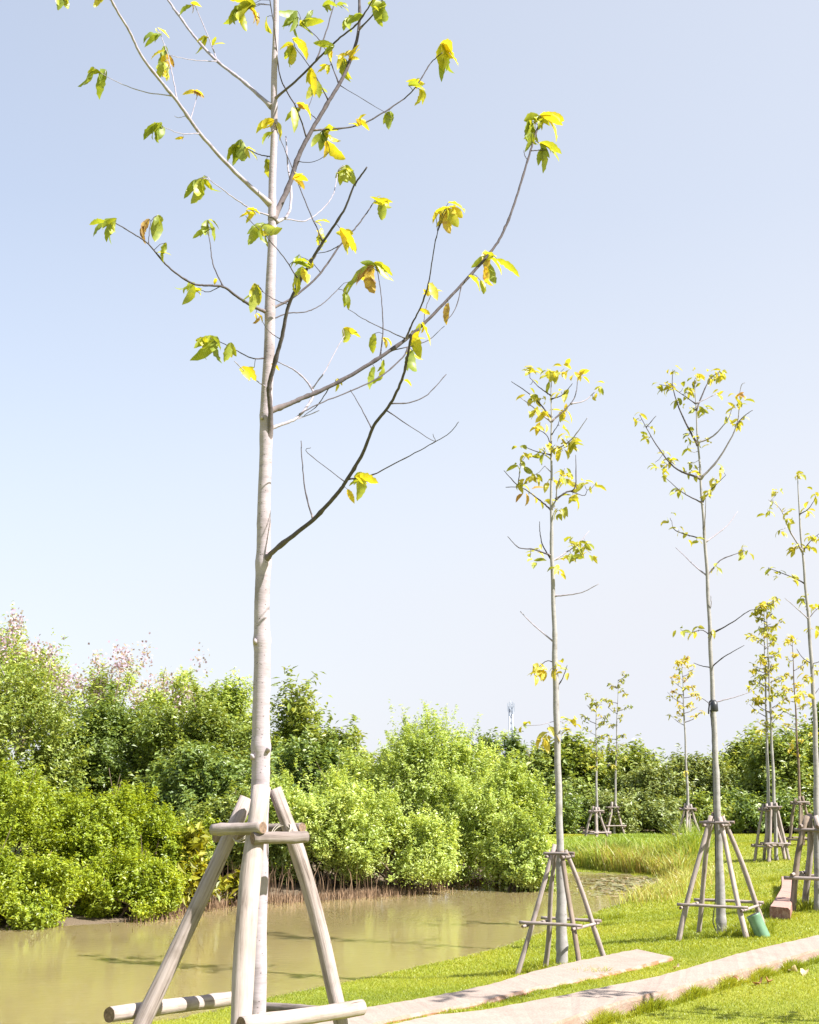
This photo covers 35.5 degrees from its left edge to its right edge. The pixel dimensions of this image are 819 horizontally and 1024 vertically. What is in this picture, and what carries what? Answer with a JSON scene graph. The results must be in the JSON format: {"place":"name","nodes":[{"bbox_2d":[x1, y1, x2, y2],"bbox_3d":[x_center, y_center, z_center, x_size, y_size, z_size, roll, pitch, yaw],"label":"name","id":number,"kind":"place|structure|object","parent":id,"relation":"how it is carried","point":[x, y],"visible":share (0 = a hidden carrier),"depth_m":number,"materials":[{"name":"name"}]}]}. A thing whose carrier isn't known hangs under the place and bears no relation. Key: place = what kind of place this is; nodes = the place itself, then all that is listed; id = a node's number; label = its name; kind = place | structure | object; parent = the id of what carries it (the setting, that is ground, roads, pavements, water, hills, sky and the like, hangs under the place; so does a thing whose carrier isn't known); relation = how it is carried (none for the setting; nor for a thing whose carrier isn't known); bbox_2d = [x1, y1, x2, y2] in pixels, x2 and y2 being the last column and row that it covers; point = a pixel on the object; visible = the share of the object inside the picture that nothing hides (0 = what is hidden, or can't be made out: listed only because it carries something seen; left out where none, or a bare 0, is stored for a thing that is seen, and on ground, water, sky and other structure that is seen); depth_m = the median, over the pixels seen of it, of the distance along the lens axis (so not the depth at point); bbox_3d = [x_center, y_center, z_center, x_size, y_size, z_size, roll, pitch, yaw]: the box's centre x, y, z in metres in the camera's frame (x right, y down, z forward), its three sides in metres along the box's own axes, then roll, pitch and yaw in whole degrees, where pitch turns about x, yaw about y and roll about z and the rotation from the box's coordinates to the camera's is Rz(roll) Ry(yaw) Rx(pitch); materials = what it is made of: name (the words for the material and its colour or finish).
{"place":"outdoors","nodes":[
{"label":"outdoors","id":0,"kind":"place"},
{"bbox_2d":[0,873,662,1023],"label":"water","id":1,"kind":"structure","parent":0,"point":[81,974],"depth_m":19.01,"materials":[{"name":"brown liquid"}]},
{"bbox_2d":[547,875,664,896],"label":"floating leaves","id":2,"kind":"object","parent":1,"relation":"on","point":[629,882],"visible":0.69,"depth_m":30.41,"materials":[{"name":"green plant"}]},
{"bbox_2d":[0,783,818,1023],"bbox_3d":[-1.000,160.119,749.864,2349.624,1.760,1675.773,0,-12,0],"label":"ground","id":3,"kind":"structure","parent":0,"point":[76,919],"depth_m":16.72,"materials":[{"name":"green plant"}]},
{"bbox_2d":[0,601,81,761],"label":"flowering tree","id":4,"kind":"object","parent":3,"relation":"on","point":[10,645],"visible":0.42,"depth_m":43.26,"materials":[{"name":"green plant"}]},
{"bbox_2d":[0,829,90,929],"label":"mangrove bush","id":5,"kind":"object","parent":3,"relation":"on","point":[42,890],"visible":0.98,"depth_m":21.66,"materials":[{"name":"green plant"}]},
{"bbox_2d":[0,757,93,877],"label":"mangrove bush","id":6,"kind":"object","parent":3,"relation":"on","point":[22,802],"visible":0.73,"depth_m":23.23,"materials":[{"name":"green plant"}]},
{"bbox_2d":[0,644,109,850],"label":"woodland tree","id":7,"kind":"object","parent":3,"relation":"on","point":[34,699],"visible":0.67,"depth_m":34.88,"materials":[{"name":"green plant"}]},
{"bbox_2d":[36,770,163,902],"bbox_3d":[-5.762,6.369,24.530,2.760,2.882,2.489,9,-15,-37],"label":"mangrove bush","id":8,"kind":"object","parent":3,"relation":"on","point":[102,824],"visible":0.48,"depth_m":23.95,"materials":[{"name":"green plant"}]},
{"bbox_2d":[50,632,157,727],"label":"flowering tree","id":9,"kind":"object","parent":3,"relation":"on","point":[97,684],"visible":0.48,"depth_m":43.28,"materials":[{"name":"green plant"}]},
{"bbox_2d":[47,679,191,828],"bbox_3d":[-8.516,7.396,37.194,5.239,5.008,4.362,0,-12,0],"label":"woodland tree","id":10,"kind":"object","parent":3,"relation":"on","point":[106,739],"visible":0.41,"depth_m":36.62,"materials":[{"name":"green plant"}]},
{"bbox_2d":[68,837,198,922],"bbox_3d":[-5.061,6.655,22.967,2.180,1.674,1.806,9,-15,-36],"label":"mangrove bush","id":11,"kind":"object","parent":3,"relation":"on","point":[151,885],"visible":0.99,"depth_m":22.72,"materials":[{"name":"green plant"}]},
{"bbox_2d":[116,800,220,903],"bbox_3d":[-4.654,6.700,24.628,2.062,2.266,1.608,3,-12,-14],"label":"mangrove bush","id":12,"kind":"object","parent":3,"relation":"on","point":[163,824],"visible":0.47,"depth_m":24.45,"materials":[{"name":"green plant"}]},
{"bbox_2d":[124,642,212,724],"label":"flowering tree","id":13,"kind":"object","parent":3,"relation":"on","point":[184,692],"visible":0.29,"depth_m":43.20,"materials":[{"name":"green plant"}]},
{"bbox_2d":[93,672,279,816],"bbox_3d":[-5.889,7.119,36.161,5.540,5.187,4.341,0,-12,0],"label":"woodland tree","id":14,"kind":"object","parent":3,"relation":"on","point":[205,725],"visible":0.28,"depth_m":35.94,"materials":[{"name":"green plant"}]},
{"bbox_2d":[176,821,233,908],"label":"yellow shrub","id":15,"kind":"object","parent":3,"relation":"on","point":[196,842],"visible":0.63,"depth_m":24.20,"materials":[{"name":"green plant"}]},
{"bbox_2d":[129,739,288,833],"bbox_3d":[-5.107,7.117,31.190,4.160,3.135,3.707,-6,-13,26],"label":"woodland tree","id":16,"kind":"object","parent":3,"relation":"on","point":[199,773],"visible":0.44,"depth_m":30.45,"materials":[{"name":"green plant"}]},
{"bbox_2d":[183,667,252,736],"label":"woodland tree","id":17,"kind":"object","parent":3,"relation":"on","point":[237,701],"visible":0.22,"depth_m":41.28,"materials":[{"name":"green plant"}]},
{"bbox_2d":[218,867,239,905],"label":"yellow shrub","id":18,"kind":"object","parent":3,"relation":"on","point":[231,884],"visible":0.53,"depth_m":25.34,"materials":[{"name":"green plant"}]},
{"bbox_2d":[104,784,366,1023],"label":"pole frame","id":19,"kind":"object","parent":3,"relation":"on","point":[253,835],"visible":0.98,"depth_m":5.42,"materials":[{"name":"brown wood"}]},
{"bbox_2d":[172,776,315,883],"bbox_3d":[-3.969,7.239,28.686,3.418,2.893,2.895,-10,-16,41],"label":"pond bush","id":20,"kind":"object","parent":3,"relation":"on","point":[223,809],"visible":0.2,"depth_m":28.19,"materials":[{"name":"green plant"}]},
{"bbox_2d":[110,874,497,932],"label":"mangrove roots","id":21,"kind":"object","parent":3,"relation":"on","point":[290,900],"visible":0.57,"depth_m":26.55,"materials":[{"name":"brown plant"}]},
{"bbox_2d":[55,0,563,1014],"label":"young tree","id":22,"kind":"object","parent":3,"relation":"on","point":[449,216],"visible":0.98,"depth_m":6.13,"materials":[{"name":"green plant"}]},
{"bbox_2d":[270,731,355,843],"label":"woodland tree","id":23,"kind":"object","parent":3,"relation":"on","point":[324,756],"visible":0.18,"depth_m":33.89,"materials":[{"name":"green plant"}]},
{"bbox_2d":[167,859,492,915],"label":"undergrowth stems","id":24,"kind":"object","parent":3,"relation":"on","point":[322,884],"visible":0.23,"depth_m":27.29,"materials":[{"name":"brown plant"}]},
{"bbox_2d":[270,665,392,788],"bbox_3d":[-2.748,7.369,38.184,5.193,5.548,4.110,0,-12,0],"label":"woodland tree","id":25,"kind":"object","parent":3,"relation":"on","point":[295,722],"visible":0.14,"depth_m":38.04,"materials":[{"name":"green plant"}]},
{"bbox_2d":[268,753,405,886],"bbox_3d":[-1.850,7.038,28.587,3.802,3.233,3.421,0,-12,0],"label":"pond bush","id":26,"kind":"object","parent":3,"relation":"on","point":[327,812],"visible":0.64,"depth_m":28.01,"materials":[{"name":"green plant"}]},
{"bbox_2d":[317,797,466,890],"bbox_3d":[-0.414,7.519,28.696,3.306,2.351,2.962,0,-12,0],"label":"pond bush","id":27,"kind":"object","parent":3,"relation":"on","point":[421,844],"visible":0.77,"depth_m":28.11,"materials":[{"name":"green plant"}]},
{"bbox_2d":[336,699,525,877],"bbox_3d":[0.359,7.189,32.917,5.455,4.734,5.020,4,-12,-17],"label":"pond bush","id":28,"kind":"object","parent":3,"relation":"on","point":[414,764],"visible":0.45,"depth_m":32.11,"materials":[{"name":"green plant"}]},
{"bbox_2d":[315,949,672,1023],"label":"concrete path","id":29,"kind":"structure","parent":3,"relation":"on","point":[569,973],"depth_m":12.54,"materials":[{"name":"beige concrete"}]},
{"bbox_2d":[428,746,566,888],"bbox_3d":[2.050,7.338,30.548,3.408,3.465,2.955,0,-12,0],"label":"pond bush","id":30,"kind":"object","parent":3,"relation":"on","point":[476,810],"visible":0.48,"depth_m":30.18,"materials":[{"name":"green plant"}]},
{"bbox_2d":[469,725,534,780],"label":"distant tree","id":31,"kind":"object","parent":3,"relation":"on","point":[509,743],"visible":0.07,"depth_m":60.53,"materials":[{"name":"green plant"}]},
{"bbox_2d":[507,700,514,738],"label":"radio mast","id":32,"kind":"object","parent":3,"relation":"on","point":[509,706],"visible":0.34,"depth_m":236.95,"materials":[{"name":"metal"}]},
{"bbox_2d":[470,805,555,891],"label":"pond bush","id":33,"kind":"object","parent":3,"relation":"on","point":[504,853],"visible":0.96,"depth_m":28.79,"materials":[{"name":"green plant"}]},
{"bbox_2d":[521,788,577,829],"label":"shrub","id":34,"kind":"object","parent":3,"relation":"on","point":[548,798],"visible":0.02,"depth_m":49.89,"materials":[{"name":"green plant"}]},
{"bbox_2d":[504,358,605,964],"bbox_3d":[1.858,1.711,15.553,1.340,7.486,0.948,0,-12,0],"label":"young tree","id":35,"kind":"object","parent":3,"relation":"on","point":[562,946],"visible":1,"depth_m":15.79,"materials":[{"name":"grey plant"}]},
{"bbox_2d":[515,844,605,974],"bbox_3d":[1.759,4.657,14.901,0.879,1.549,0.879,-7,-14,29],"label":"pole frame","id":36,"kind":"object","parent":3,"relation":"on","point":[564,855],"visible":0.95,"depth_m":14.91,"materials":[{"name":"grey wood"}]},
{"bbox_2d":[516,718,613,827],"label":"distant tree","id":37,"kind":"object","parent":3,"relation":"on","point":[577,760],"visible":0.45,"depth_m":54.07,"materials":[{"name":"green plant"}]},
{"bbox_2d":[539,780,598,833],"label":"shrub","id":38,"kind":"object","parent":3,"relation":"on","point":[574,808],"visible":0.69,"depth_m":49.14,"materials":[{"name":"green plant"}]},
{"bbox_2d":[580,692,610,824],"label":"young tree","id":39,"kind":"object","parent":3,"relation":"on","point":[591,704],"visible":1,"depth_m":44.69,"materials":[{"name":"yellow plant"}]},
{"bbox_2d":[582,806,610,836],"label":"pole frame","id":40,"kind":"object","parent":3,"relation":"on","point":[596,832],"visible":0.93,"depth_m":44.05,"materials":[{"name":"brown wood"}]},
{"bbox_2d":[395,935,818,1023],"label":"footpath","id":41,"kind":"structure","parent":3,"relation":"on","point":[579,1007],"depth_m":11.40,"materials":[{"name":"beige concrete"}]},
{"bbox_2d":[582,784,644,833],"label":"shrub","id":42,"kind":"object","parent":3,"relation":"on","point":[628,806],"visible":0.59,"depth_m":49.12,"materials":[{"name":"green plant"}]},
{"bbox_2d":[601,802,625,833],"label":"pole frame","id":43,"kind":"object","parent":3,"relation":"on","point":[611,807],"visible":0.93,"depth_m":48.62,"materials":[{"name":"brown wood"}]},
{"bbox_2d":[600,671,632,833],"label":"young tree","id":44,"kind":"object","parent":3,"relation":"on","point":[615,766],"visible":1,"depth_m":49.39,"materials":[{"name":"yellow plant"}]},
{"bbox_2d":[598,733,670,779],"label":"distant tree","id":45,"kind":"object","parent":3,"relation":"on","point":[634,755],"visible":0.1,"depth_m":58.38,"materials":[{"name":"green plant"}]},
{"bbox_2d":[598,749,697,828],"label":"distant tree","id":46,"kind":"object","parent":3,"relation":"on","point":[663,782],"visible":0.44,"depth_m":52.97,"materials":[{"name":"green plant"}]},
{"bbox_2d":[632,788,692,833],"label":"shrub","id":47,"kind":"object","parent":3,"relation":"on","point":[667,809],"visible":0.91,"depth_m":49.15,"materials":[{"name":"green plant"}]},
{"bbox_2d":[607,859,749,905],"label":"bank grass","id":48,"kind":"structure","parent":3,"relation":"on","point":[671,886],"depth_m":27.34,"materials":[{"name":"green plant"}]},
{"bbox_2d":[665,655,706,831],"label":"young tree","id":49,"kind":"object","parent":3,"relation":"on","point":[678,664],"visible":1,"depth_m":44.24,"materials":[{"name":"yellow plant"}]},
{"bbox_2d":[672,803,702,836],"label":"pole frame","id":50,"kind":"object","parent":3,"relation":"on","point":[687,809],"visible":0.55,"depth_m":43.43,"materials":[{"name":"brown wood"}]},
{"bbox_2d":[633,365,757,932],"bbox_3d":[4.188,1.800,18.131,1.792,8.227,1.113,0,-12,0],"label":"young tree","id":51,"kind":"object","parent":3,"relation":"on","point":[721,921],"visible":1,"depth_m":18.49,"materials":[{"name":"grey plant"}]},
{"bbox_2d":[708,699,717,932],"bbox_3d":[4.234,4.166,17.614,0.175,3.164,0.259,-10,-15,39],"label":"flood lamp","id":52,"kind":"object","parent":51,"relation":"attached to","point":[713,706],"visible":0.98,"depth_m":17.71,"materials":[{"name":"black plastic"}]},
{"bbox_2d":[660,743,739,805],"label":"distant tree","id":53,"kind":"object","parent":3,"relation":"on","point":[702,770],"visible":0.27,"depth_m":55.27,"materials":[{"name":"green plant"}]},
{"bbox_2d":[673,784,734,833],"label":"shrub","id":54,"kind":"object","parent":3,"relation":"on","point":[702,813],"visible":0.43,"depth_m":49.57,"materials":[{"name":"green plant"}]},
{"bbox_2d":[676,812,764,940],"bbox_3d":[4.237,5.014,17.513,1.030,1.767,1.034,-7,-14,28],"label":"pole frame","id":55,"kind":"object","parent":3,"relation":"on","point":[722,822],"visible":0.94,"depth_m":17.52,"materials":[{"name":"grey wood"}]},
{"bbox_2d":[704,731,760,798],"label":"distant tree","id":56,"kind":"object","parent":3,"relation":"on","point":[736,749],"visible":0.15,"depth_m":56.52,"materials":[{"name":"green plant"}]},
{"bbox_2d":[703,780,764,833],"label":"shrub","id":57,"kind":"object","parent":3,"relation":"on","point":[744,812],"visible":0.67,"depth_m":49.34,"materials":[{"name":"green plant"}]},
{"bbox_2d":[746,912,769,937],"bbox_3d":[4.616,5.502,16.864,0.329,0.448,0.191,-3,-12,15],"label":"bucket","id":58,"kind":"object","parent":3,"relation":"on","point":[757,925],"visible":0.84,"depth_m":16.81,"materials":[{"name":"green plastic"}]},
{"bbox_2d":[747,604,784,859],"bbox_3d":[9.654,5.882,34.522,0.922,6.972,0.912,-2,-12,11],"label":"young tree","id":59,"kind":"object","parent":3,"relation":"on","point":[761,689],"visible":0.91,"depth_m":34.64,"materials":[{"name":"yellow plant"}]},
{"bbox_2d":[744,596,789,859],"bbox_3d":[9.581,5.753,34.311,1.248,7.120,0.958,0,-12,0],"label":"young tree","id":60,"kind":"object","parent":3,"relation":"on","point":[764,606],"visible":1,"depth_m":34.57,"materials":[{"name":"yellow plant"}]},
{"bbox_2d":[751,804,785,861],"bbox_3d":[9.501,8.522,33.899,0.757,1.572,0.768,7,-14,-29],"label":"pole frame","id":61,"kind":"object","parent":3,"relation":"on","point":[761,809],"visible":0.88,"depth_m":33.84,"materials":[{"name":"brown wood"}]},
{"bbox_2d":[720,716,818,805],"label":"distant tree","id":62,"kind":"object","parent":3,"relation":"on","point":[754,780],"visible":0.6,"depth_m":52.03,"materials":[{"name":"green plant"}]},
{"bbox_2d":[760,802,790,861],"bbox_3d":[9.655,8.478,33.778,0.748,1.608,0.748,0,-12,0],"label":"pole frame","id":63,"kind":"object","parent":3,"relation":"on","point":[780,827],"visible":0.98,"depth_m":33.67,"materials":[{"name":"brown wood"}]},
{"bbox_2d":[746,784,813,833],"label":"shrub","id":64,"kind":"object","parent":3,"relation":"on","point":[783,801],"visible":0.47,"depth_m":49.13,"materials":[{"name":"green plant"}]},
{"bbox_2d":[769,876,791,919],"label":"paved kerb","id":65,"kind":"structure","parent":3,"relation":"on","point":[780,906],"depth_m":19.36,"materials":[{"name":"beige concrete"}]},
{"bbox_2d":[757,471,818,910],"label":"young tree","id":66,"kind":"object","parent":3,"relation":"on","point":[811,695],"visible":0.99,"depth_m":20.60,"materials":[{"name":"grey plant"}]},
{"bbox_2d":[789,965,796,971],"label":"dry leaf","id":67,"kind":"object","parent":3,"relation":"on","point":[794,968],"visible":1,"depth_m":13.62,"materials":[{"name":"beige plant"}]},
{"bbox_2d":[781,634,818,844],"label":"young tree","id":68,"kind":"object","parent":3,"relation":"on","point":[786,675],"visible":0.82,"depth_m":41.31,"materials":[{"name":"yellow plant"}]},
{"bbox_2d":[786,796,813,844],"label":"pole frame","id":69,"kind":"object","parent":3,"relation":"on","point":[799,802],"visible":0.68,"depth_m":40.48,"materials":[{"name":"grey wood"}]},
{"bbox_2d":[784,814,818,911],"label":"pole frame","id":70,"kind":"object","parent":3,"relation":"on","point":[796,874],"visible":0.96,"depth_m":19.94,"materials":[{"name":"grey wood"}]},
{"bbox_2d":[790,701,818,748],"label":"distant tree","id":71,"kind":"object","parent":3,"relation":"on","point":[817,707],"visible":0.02,"depth_m":57.16,"materials":[{"name":"green plant"}]},
{"bbox_2d":[800,968,808,975],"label":"dry leaf","id":72,"kind":"object","parent":3,"relation":"on","point":[803,972],"visible":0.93,"depth_m":13.42,"materials":[{"name":"plant"}]},
{"bbox_2d":[797,795,813,825],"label":"shrub","id":73,"kind":"object","parent":3,"relation":"on","point":[810,808],"visible":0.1,"depth_m":49.91,"materials":[{"name":"green plant"}]},
{"bbox_2d":[0,0,818,778],"label":"sky","id":74,"kind":"structure","parent":0,"point":[675,221],"materials":[{"name":"blue"}]},
{"bbox_2d":[564,812,737,876],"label":"reed grass","id":75,"kind":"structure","parent":0,"point":[630,852],"depth_m":34.28,"materials":[{"name":"green plant"}]}
]}

